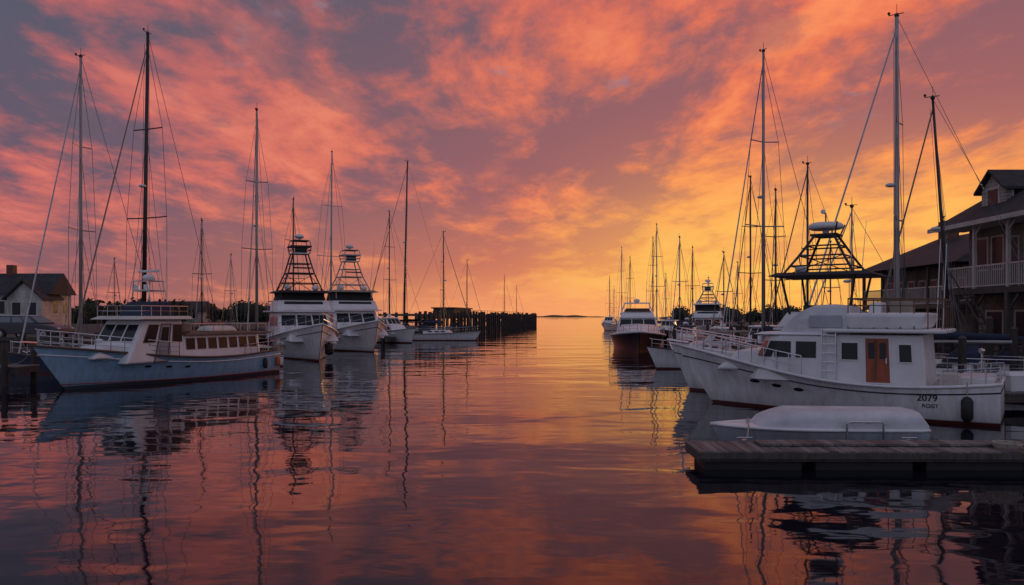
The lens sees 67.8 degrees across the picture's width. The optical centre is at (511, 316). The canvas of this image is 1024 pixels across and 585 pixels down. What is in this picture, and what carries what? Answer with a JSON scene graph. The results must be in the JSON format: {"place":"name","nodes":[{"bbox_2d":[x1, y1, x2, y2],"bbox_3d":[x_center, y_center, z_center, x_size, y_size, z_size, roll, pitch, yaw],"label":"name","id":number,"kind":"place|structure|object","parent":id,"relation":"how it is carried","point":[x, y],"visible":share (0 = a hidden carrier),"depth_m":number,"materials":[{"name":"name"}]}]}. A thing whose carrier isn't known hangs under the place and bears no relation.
{"place":"outdoors","nodes":[
{"label":"outdoors","id":0,"kind":"place"},
{"bbox_2d":[0,265,75,326],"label":"harbour house","id":1,"kind":"structure","parent":0,"point":[49,300],"depth_m":80.35,"materials":[{"name":"beige wood"}]},
{"bbox_2d":[0,300,5,314],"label":"window","id":2,"kind":"structure","parent":1,"relation":"in","point":[2,302],"depth_m":79.98,"materials":[{"name":"black glass"}]},
{"bbox_2d":[11,302,21,315],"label":"window","id":3,"kind":"structure","parent":1,"relation":"in","point":[16,307],"depth_m":78.59,"materials":[{"name":"black glass"}]},
{"bbox_2d":[27,302,36,315],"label":"window","id":4,"kind":"structure","parent":1,"relation":"in","point":[33,305],"depth_m":78.59,"materials":[{"name":"black glass"}]},
{"bbox_2d":[52,300,57,314],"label":"window","id":5,"kind":"structure","parent":1,"relation":"in","point":[54,303],"depth_m":81.08,"materials":[{"name":"yellow glass"}]},
{"bbox_2d":[62,301,66,314],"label":"window","id":6,"kind":"structure","parent":1,"relation":"in","point":[64,303],"depth_m":82.90,"materials":[{"name":"yellow glass"}]},
{"bbox_2d":[6,319,417,343],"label":"quay ground","id":7,"kind":"structure","parent":0,"point":[91,328],"depth_m":93.73,"materials":[{"name":"green plant"}]},
{"bbox_2d":[0,331,71,363],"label":"timber bulkhead","id":8,"kind":"object","parent":7,"relation":"attached to","point":[5,343],"visible":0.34,"depth_m":44.80,"materials":[{"name":"brown wood"}]},
{"bbox_2d":[0,316,74,336],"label":"parked car","id":9,"kind":"object","parent":7,"relation":"on","point":[12,325],"visible":0.81,"depth_m":45.80,"materials":[{"name":"paint"}]},
{"bbox_2d":[72,330,101,346],"bbox_3d":[-26.125,2.450,51.620,0.500,3.100,13.240,0,0,-2],"label":"timber bulkhead","id":10,"kind":"object","parent":7,"relation":"attached to","point":[84,342],"visible":0.04,"depth_m":46.25,"materials":[{"name":"brown wood"}]},
{"bbox_2d":[71,297,270,323],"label":"tree belt","id":11,"kind":"object","parent":7,"relation":"on","point":[91,312],"visible":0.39,"depth_m":166.02,"materials":[{"name":"green plant"}]},
{"bbox_2d":[152,301,211,321],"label":"distant house","id":12,"kind":"structure","parent":7,"relation":"on","point":[207,305],"depth_m":171.85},
{"bbox_2d":[0,317,1023,584],"bbox_3d":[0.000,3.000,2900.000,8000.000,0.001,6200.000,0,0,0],"label":"water","id":13,"kind":"structure","parent":0,"point":[548,451],"depth_m":13.34,"materials":[{"name":"blue liquid"}]},
{"bbox_2d":[0,344,39,387],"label":"quay dock","id":14,"kind":"object","parent":13,"relation":"in","point":[32,368],"visible":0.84,"depth_m":32.49,"materials":[{"name":"brown wood"}]},
{"bbox_2d":[8,53,151,373],"bbox_3d":[-22.302,-5.300,39.964,9.238,17.600,2.607,0,0,6],"label":"sailboat","id":15,"kind":"object","parent":13,"relation":"on","point":[16,357],"visible":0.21,"depth_m":39.95,"materials":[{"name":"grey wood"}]},
{"bbox_2d":[100,257,121,325],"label":"sailboat","id":16,"kind":"object","parent":13,"relation":"on","point":[115,277],"visible":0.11,"depth_m":94.98,"materials":[{"name":"grey metal"}]},
{"bbox_2d":[59,28,218,346],"bbox_3d":[-19.659,-6.085,41.507,3.357,19.170,11.739,0,0,20],"label":"sailboat","id":17,"kind":"object","parent":13,"relation":"on","point":[144,187],"visible":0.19,"depth_m":40.92,"materials":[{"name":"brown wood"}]},
{"bbox_2d":[20,252,280,389],"bbox_3d":[-16.300,0.300,35.345,3.492,6.601,13.092,0,0,24],"label":"cabin cruiser","id":18,"kind":"object","parent":13,"relation":"on","point":[138,343],"visible":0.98,"depth_m":33.87,"materials":[{"name":"white plastic"}]},
{"bbox_2d":[263,346,267,367],"bbox_3d":[-12.752,2.125,39.414,0.240,1.150,0.228,0,0,0],"label":"fender","id":19,"kind":"object","parent":18,"relation":"hanging from","point":[265,362],"visible":1,"depth_m":39.33,"materials":[{"name":"rubber"}]},
{"bbox_2d":[276,356,280,365],"bbox_3d":[-12.386,2.075,40.358,0.260,1.150,0.247,0,0,0],"label":"fender","id":20,"kind":"object","parent":18,"relation":"hanging from","point":[278,360],"visible":1,"depth_m":40.26,"materials":[{"name":"rubber"}]},
{"bbox_2d":[191,218,212,326],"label":"sailboat","id":21,"kind":"object","parent":13,"relation":"on","point":[201,277],"visible":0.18,"depth_m":71.95,"materials":[{"name":"grey metal"}]},
{"bbox_2d":[221,253,237,327],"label":"sailboat","id":22,"kind":"object","parent":13,"relation":"on","point":[230,265],"visible":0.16,"depth_m":91.95,"materials":[{"name":"grey metal"}]},
{"bbox_2d":[241,108,283,366],"bbox_3d":[-16.218,-5.088,48.574,2.307,17.176,8.237,0,0,-30],"label":"sailboat","id":23,"kind":"object","parent":13,"relation":"on","point":[257,328],"visible":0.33,"depth_m":48.74,"materials":[{"name":"grey metal"}]},
{"bbox_2d":[281,197,304,289],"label":"sailboat","id":24,"kind":"object","parent":13,"relation":"on","point":[294,214],"visible":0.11,"depth_m":77.94,"materials":[{"name":"grey metal"}]},
{"bbox_2d":[259,230,338,360],"bbox_3d":[-15.262,-1.427,55.532,5.354,10.151,12.623,0,0,-27],"label":"sport fishing boat","id":25,"kind":"object","parent":13,"relation":"on","point":[301,328],"visible":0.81,"depth_m":54.68,"materials":[{"name":"white paint"},{"name":"tinted glass"},{"name":"stainless steel"}]},
{"bbox_2d":[325,342,332,354],"bbox_3d":[-12.600,1.950,52.500,0.600,1.500,0.571,0,0,0],"label":"fender","id":26,"kind":"object","parent":25,"relation":"hanging from","point":[328,348],"visible":0.99,"depth_m":52.26,"materials":[{"name":"rubber"}]},
{"bbox_2d":[316,151,346,288],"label":"sailboat","id":27,"kind":"object","parent":13,"relation":"on","point":[331,178],"visible":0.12,"depth_m":85.92,"materials":[{"name":"grey metal"}]},
{"bbox_2d":[315,243,387,351],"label":"sport fishing boat","id":28,"kind":"object","parent":13,"relation":"on","point":[360,326],"visible":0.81,"depth_m":67.06,"materials":[{"name":"white paint"}]},
{"bbox_2d":[379,320,395,342],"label":"finger dock","id":29,"kind":"object","parent":13,"relation":"on","point":[385,337],"visible":0.09,"depth_m":84.97,"materials":[{"name":"brown wood"}]},
{"bbox_2d":[372,210,419,325],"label":"sailboat","id":30,"kind":"object","parent":13,"relation":"on","point":[389,291],"visible":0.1,"depth_m":109.92,"materials":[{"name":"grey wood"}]},
{"bbox_2d":[377,310,415,342],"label":"cabin cruiser","id":31,"kind":"object","parent":13,"relation":"on","point":[398,330],"visible":0.68,"depth_m":85.82,"materials":[{"name":"paint"}]},
{"bbox_2d":[372,158,455,332],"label":"sailboat","id":32,"kind":"object","parent":13,"relation":"on","point":[408,320],"visible":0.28,"depth_m":101.91,"materials":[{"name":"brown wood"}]},
{"bbox_2d":[405,228,480,340],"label":"sailboat","id":33,"kind":"object","parent":13,"relation":"on","point":[428,334],"visible":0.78,"depth_m":93.29,"materials":[{"name":"white wood"}]},
{"bbox_2d":[379,310,536,332],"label":"pier","id":34,"kind":"structure","parent":13,"relation":"in","point":[491,321],"depth_m":138.55,"materials":[{"name":"brown wood"}]},
{"bbox_2d":[431,307,472,313],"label":"pier shed","id":35,"kind":"structure","parent":34,"relation":"on","point":[456,310],"depth_m":124.56,"materials":[{"name":"wood"}]},
{"bbox_2d":[445,259,480,330],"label":"sailboat","id":36,"kind":"object","parent":13,"relation":"on","point":[467,307],"visible":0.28,"depth_m":149.63,"materials":[{"name":"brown wood"}]},
{"bbox_2d":[493,275,512,312],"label":"sailboat","id":37,"kind":"object","parent":13,"relation":"on","point":[504,294],"visible":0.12,"depth_m":259.94,"materials":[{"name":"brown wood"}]},
{"bbox_2d":[508,285,523,313],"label":"sailboat","id":38,"kind":"object","parent":13,"relation":"on","point":[516,300],"visible":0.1,"depth_m":299.94,"materials":[{"name":"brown wood"}]},
{"bbox_2d":[601,315,617,330],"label":"cabin cruiser","id":39,"kind":"object","parent":13,"relation":"on","point":[608,324],"visible":0.87,"depth_m":158.14,"materials":[{"name":"plastic"}]},
{"bbox_2d":[605,275,613,316],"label":"sailboat","id":40,"kind":"object","parent":13,"relation":"on","point":[609,282],"visible":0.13,"depth_m":214.93,"materials":[{"name":"grey wood"}]},
{"bbox_2d":[616,247,626,324],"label":"sailboat","id":41,"kind":"object","parent":13,"relation":"on","point":[621,286],"visible":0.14,"depth_m":164.94,"materials":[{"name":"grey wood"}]},
{"bbox_2d":[625,256,635,307],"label":"sailboat","id":42,"kind":"object","parent":13,"relation":"on","point":[630,273],"visible":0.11,"depth_m":140.12,"materials":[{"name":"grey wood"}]},
{"bbox_2d":[609,282,665,352],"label":"motor yacht","id":43,"kind":"object","parent":13,"relation":"on","point":[637,328],"visible":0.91,"depth_m":65.31,"materials":[{"name":"white plastic"}]},
{"bbox_2d":[646,237,659,316],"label":"sailboat","id":44,"kind":"object","parent":13,"relation":"on","point":[652,287],"visible":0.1,"depth_m":117.98,"materials":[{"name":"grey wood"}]},
{"bbox_2d":[649,224,668,326],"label":"sailboat","id":45,"kind":"object","parent":13,"relation":"on","point":[656,286],"visible":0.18,"depth_m":103.95,"materials":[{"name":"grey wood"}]},
{"bbox_2d":[661,273,670,319],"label":"sailboat","id":46,"kind":"object","parent":13,"relation":"on","point":[665,300],"visible":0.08,"depth_m":129.94,"materials":[{"name":"grey wood"}]},
{"bbox_2d":[659,313,678,342],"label":"cabin cruiser","id":47,"kind":"object","parent":13,"relation":"on","point":[666,324],"visible":0.38,"depth_m":88.89,"materials":[{"name":"plastic"}]},
{"bbox_2d":[673,328,675,342],"bbox_3d":[10.665,2.651,50.000,0.326,3.701,0.296,0,0,0],"label":"mooring post","id":48,"kind":"object","parent":13,"relation":"in","point":[674,334],"visible":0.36,"depth_m":49.88,"materials":[{"name":"brown wood"}]},
{"bbox_2d":[668,236,690,338],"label":"sailboat","id":49,"kind":"object","parent":13,"relation":"on","point":[679,284],"visible":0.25,"depth_m":83.95,"materials":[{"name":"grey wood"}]},
{"bbox_2d":[668,302,699,344],"bbox_3d":[13.097,1.177,57.713,2.585,4.546,7.876,0,0,20],"label":"cabin cruiser","id":50,"kind":"object","parent":13,"relation":"on","point":[686,335],"visible":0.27,"depth_m":57.18,"materials":[{"name":"plastic"}]},
{"bbox_2d":[672,313,698,336],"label":"cabin cruiser","id":51,"kind":"object","parent":13,"relation":"on","point":[692,322],"visible":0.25,"depth_m":74.42,"materials":[{"name":"plastic"}]},
{"bbox_2d":[684,244,699,320],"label":"sailboat","id":52,"kind":"object","parent":13,"relation":"on","point":[692,288],"visible":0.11,"depth_m":97.96,"materials":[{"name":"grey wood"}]},
{"bbox_2d":[646,304,751,368],"bbox_3d":[11.314,1.291,43.474,7.441,4.318,2.445,0,0,-5],"label":"cabin cruiser","id":53,"kind":"object","parent":13,"relation":"on","point":[664,358],"visible":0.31,"depth_m":42.98,"materials":[{"name":"plastic"}]},
{"bbox_2d":[691,279,722,334],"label":"sport fishing boat","id":54,"kind":"object","parent":13,"relation":"on","point":[703,313],"visible":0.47,"depth_m":81.30,"materials":[{"name":"white plastic"}]},
{"bbox_2d":[668,320,774,344],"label":"finger dock","id":55,"kind":"object","parent":13,"relation":"on","point":[741,327],"visible":0.06,"depth_m":68.26,"materials":[{"name":"brown wood"}]},
{"bbox_2d":[711,302,741,347],"bbox_3d":[14.324,1.234,51.714,2.514,4.432,7.659,0,0,15],"label":"cabin cruiser","id":56,"kind":"object","parent":13,"relation":"on","point":[719,328],"visible":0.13,"depth_m":51.58,"materials":[{"name":"plastic"}]},
{"bbox_2d":[711,251,743,337],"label":"sailboat","id":57,"kind":"object","parent":13,"relation":"on","point":[723,294],"visible":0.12,"depth_m":71.97,"materials":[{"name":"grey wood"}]},
{"bbox_2d":[729,326,739,347],"bbox_3d":[16.500,2.534,46.502,7.000,3.934,1.595,0,0,0],"label":"finger dock","id":58,"kind":"object","parent":13,"relation":"on","point":[737,328],"visible":0.04,"depth_m":45.77,"materials":[{"name":"brown wood"}]},
{"bbox_2d":[731,259,746,329],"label":"sailboat","id":59,"kind":"object","parent":13,"relation":"on","point":[737,299],"visible":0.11,"depth_m":109.95,"materials":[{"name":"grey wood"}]},
{"bbox_2d":[752,331,757,347],"bbox_3d":[11.781,2.601,37.000,0.326,3.801,0.296,0,0,0],"label":"mooring post","id":60,"kind":"object","parent":13,"relation":"in","point":[754,336],"visible":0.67,"depth_m":36.91,"materials":[{"name":"brown wood"}]},
{"bbox_2d":[732,171,778,348],"bbox_3d":[18.841,-3.960,59.655,2.646,14.920,9.368,0,0,-10],"label":"sailboat","id":61,"kind":"object","parent":13,"relation":"on","point":[750,273],"visible":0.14,"depth_m":59.95,"materials":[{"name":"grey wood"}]},
{"bbox_2d":[741,306,777,348],"bbox_3d":[16.342,1.092,49.724,2.690,4.717,8.203,0,0,30],"label":"cabin cruiser","id":62,"kind":"object","parent":13,"relation":"on","point":[757,328],"visible":0.18,"depth_m":49.49,"materials":[{"name":"plastic"}]},
{"bbox_2d":[721,42,828,350],"bbox_3d":[13.687,-5.614,40.568,3.057,18.227,10.738,0,0,-20],"label":"sailboat","id":63,"kind":"object","parent":13,"relation":"on","point":[764,327],"visible":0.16,"depth_m":40.94,"materials":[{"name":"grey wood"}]},
{"bbox_2d":[765,184,789,324],"bbox_3d":[19.329,-3.120,55.737,2.334,13.240,8.326,0,0,10],"label":"sailboat","id":64,"kind":"object","parent":13,"relation":"on","point":[775,264],"visible":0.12,"depth_m":55.95,"materials":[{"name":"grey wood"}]},
{"bbox_2d":[765,156,858,337],"bbox_3d":[17.228,-2.878,43.813,2.243,12.756,8.026,0,0,-40],"label":"sailboat","id":65,"kind":"object","parent":13,"relation":"on","point":[807,230],"visible":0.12,"depth_m":44.00,"materials":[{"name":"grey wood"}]},
{"bbox_2d":[671,209,961,390],"bbox_3d":[10.809,-0.219,28.446,10.401,7.421,3.616,0,0,35],"label":"sport fishing boat","id":66,"kind":"object","parent":13,"relation":"on","point":[801,273],"visible":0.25,"depth_m":27.69,"materials":[{"name":"white plastic"}]},
{"bbox_2d":[710,405,931,440],"bbox_3d":[7.056,2.647,17.858,4.759,1.006,1.760,0,0,2],"label":"skiff","id":67,"kind":"object","parent":13,"relation":"on","point":[786,422],"visible":0.83,"depth_m":17.19,"materials":[{"name":"white fabric"}]},
{"bbox_2d":[821,240,842,304],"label":"sailboat","id":68,"kind":"object","parent":13,"relation":"on","point":[830,287],"visible":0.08,"depth_m":61.96,"materials":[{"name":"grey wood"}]},
{"bbox_2d":[667,239,1005,426],"bbox_3d":[9.803,0.700,24.568,10.218,5.800,3.591,0,0,35],"label":"cabin boat","id":69,"kind":"object","parent":13,"relation":"on","point":[877,354],"visible":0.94,"depth_m":22.80,"materials":[{"name":"plastic"}]},
{"bbox_2d":[961,382,973,421],"bbox_3d":[12.427,2.350,20.803,0.300,1.100,0.285,0,0,0],"label":"fender","id":70,"kind":"object","parent":69,"relation":"hanging from","point":[967,408],"visible":1,"depth_m":20.70,"materials":[{"name":"rubber"}]},
{"bbox_2d":[685,437,1023,469],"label":"floating dock","id":71,"kind":"object","parent":13,"relation":"on","point":[744,454],"visible":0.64,"depth_m":14.84,"materials":[{"name":"brown wood"}]},
{"bbox_2d":[754,440,1023,446],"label":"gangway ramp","id":72,"kind":"structure","parent":71,"relation":"on","point":[985,443],"depth_m":15.42,"materials":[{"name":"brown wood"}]},
{"bbox_2d":[991,440,1022,448],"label":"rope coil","id":73,"kind":"object","parent":71,"relation":"on","point":[1004,444],"visible":1,"depth_m":14.88,"materials":[{"name":"beige fabric"}]},
{"bbox_2d":[814,203,936,356],"bbox_3d":[16.894,-1.181,37.358,7.737,9.362,2.157,0,0,40],"label":"sailboat","id":74,"kind":"object","parent":13,"relation":"on","point":[851,245],"visible":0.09,"depth_m":37.47,"materials":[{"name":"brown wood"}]},
{"bbox_2d":[808,4,1023,372],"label":"sailboat","id":75,"kind":"object","parent":13,"relation":"on","point":[948,361],"visible":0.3,"depth_m":29.80,"materials":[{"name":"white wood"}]},
{"bbox_2d":[881,89,1023,372],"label":"sailboat","id":76,"kind":"object","parent":13,"relation":"on","point":[1002,352],"visible":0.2,"depth_m":30.94,"materials":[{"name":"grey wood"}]},
{"bbox_2d":[958,335,966,372],"bbox_3d":[16.240,2.601,27.500,0.326,3.801,0.296,0,0,0],"label":"mooring post","id":77,"kind":"object","parent":13,"relation":"in","point":[962,349],"visible":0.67,"depth_m":27.40,"materials":[{"name":"brown wood"}]},
{"bbox_2d":[934,339,1022,370],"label":"walkway dock","id":78,"kind":"object","parent":13,"relation":"in","point":[1005,348],"visible":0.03,"depth_m":32.91,"materials":[{"name":"brown wood"}]},
{"bbox_2d":[934,339,1023,358],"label":"dock railing","id":79,"kind":"object","parent":78,"relation":"on","point":[938,347],"visible":0.06,"depth_m":34.55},
{"bbox_2d":[1004,391,1023,402],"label":"finger dock","id":80,"kind":"object","parent":78,"relation":"attached to","point":[1013,397],"visible":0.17,"depth_m":24.23,"materials":[{"name":"grey wood"}]},
{"bbox_2d":[995,371,1023,391],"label":"dock box","id":81,"kind":"object","parent":80,"relation":"on","point":[1014,381],"visible":0.68,"depth_m":24.65,"materials":[{"name":"white plastic"}]},
{"bbox_2d":[985,316,993,365],"bbox_3d":[18.795,2.251,30.000,0.326,4.501,0.296,0,0,0],"label":"mooring post","id":82,"kind":"object","parent":13,"relation":"in","point":[989,349],"visible":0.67,"depth_m":29.91,"materials":[{"name":"brown wood"}]},
{"bbox_2d":[1010,327,1017,370],"bbox_3d":[19.097,2.450,29.000,0.326,4.101,0.296,0,0,0],"label":"mooring post","id":83,"kind":"object","parent":13,"relation":"in","point":[1014,343],"visible":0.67,"depth_m":28.89,"materials":[{"name":"brown wood"}]},
{"bbox_2d":[0,0,1023,316],"label":"sky","id":84,"kind":"structure","parent":0,"point":[546,139],"materials":[{"name":"orange"}]},
{"bbox_2d":[537,315,601,316],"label":"shore","id":85,"kind":"structure","parent":0,"point":[567,316],"depth_m":2356.16,"materials":[{"name":"brown plant"}]},
{"bbox_2d":[664,319,780,332],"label":"shore ground","id":86,"kind":"structure","parent":0,"point":[757,323],"depth_m":229.18,"materials":[{"name":"green plant"}]},
{"bbox_2d":[667,304,855,321],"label":"tree belt","id":87,"kind":"object","parent":86,"relation":"on","point":[755,318],"visible":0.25,"depth_m":298.68,"materials":[{"name":"green plant"}]},
{"bbox_2d":[862,222,970,339],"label":"waterfront house","id":88,"kind":"structure","parent":86,"relation":"on","point":[922,268],"depth_m":43.99,"materials":[{"name":"wood"}]},
{"bbox_2d":[887,283,893,297],"bbox_3d":[24.385,-1.475,49.055,0.030,1.310,0.790,0,0,0],"label":"window","id":89,"kind":"structure","parent":88,"relation":"in","point":[889,286],"depth_m":48.83,"materials":[{"name":"brown glass"}]},
{"bbox_2d":[908,281,914,297],"bbox_3d":[24.385,-1.475,46.535,0.030,1.310,0.790,0,0,0],"label":"window","id":90,"kind":"structure","parent":88,"relation":"in","point":[911,284],"depth_m":46.39,"materials":[{"name":"brown glass"}]},
{"bbox_2d":[919,280,925,301],"bbox_3d":[24.385,-1.475,45.275,0.030,1.310,0.790,0,0,0],"label":"window","id":91,"kind":"structure","parent":88,"relation":"in","point":[922,283],"depth_m":45.25,"materials":[{"name":"black glass"}]},
{"bbox_2d":[931,279,937,301],"bbox_3d":[24.385,-1.475,44.015,0.030,1.310,0.790,0,0,0],"label":"window","id":92,"kind":"structure","parent":88,"relation":"in","point":[934,282],"depth_m":44.05,"materials":[{"name":"brown glass"}]},
{"bbox_2d":[932,318,941,327],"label":"window","id":93,"kind":"structure","parent":88,"relation":"in","point":[937,318],"depth_m":43.57,"materials":[{"name":"black glass"}]},
{"bbox_2d":[958,276,966,300],"bbox_3d":[24.385,-1.475,41.285,0.030,1.310,0.790,0,0,0],"label":"window","id":94,"kind":"structure","parent":88,"relation":"in","point":[965,276],"depth_m":41.21,"materials":[{"name":"black glass"}]},
{"bbox_2d":[927,170,1023,361],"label":"waterfront house","id":95,"kind":"structure","parent":86,"relation":"on","point":[995,290],"depth_m":34.22,"materials":[{"name":"grey wood"}]},
{"bbox_2d":[977,237,988,271],"bbox_3d":[22.185,-2.906,35.955,0.030,1.591,0.940,0,0,0],"label":"window","id":96,"kind":"structure","parent":95,"relation":"in","point":[982,243],"depth_m":35.86,"materials":[{"name":"brown glass"}]},
{"bbox_2d":[985,310,1003,333],"bbox_3d":[22.585,0.520,35.670,0.030,1.620,1.320,0,0,0],"label":"window","id":97,"kind":"structure","parent":95,"relation":"in","point":[998,315],"depth_m":35.45,"materials":[{"name":"brown glass"}]},
{"bbox_2d":[991,234,1003,269],"bbox_3d":[22.185,-2.906,34.815,0.030,1.591,0.940,0,0,0],"label":"window","id":98,"kind":"structure","parent":95,"relation":"in","point":[997,241],"depth_m":34.82,"materials":[{"name":"brown glass"}]},
{"bbox_2d":[1011,235,1018,285],"bbox_3d":[22.185,-2.407,33.723,0.030,2.296,0.785,0,0,0],"label":"door","id":99,"kind":"structure","parent":95,"relation":"in","point":[1016,238],"depth_m":33.58,"materials":[{"name":"paint"}]},
{"bbox_2d":[1014,310,1023,335],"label":"window","id":100,"kind":"structure","parent":95,"relation":"in","point":[1018,314],"depth_m":33.91,"materials":[{"name":"brown glass"}]}
]}

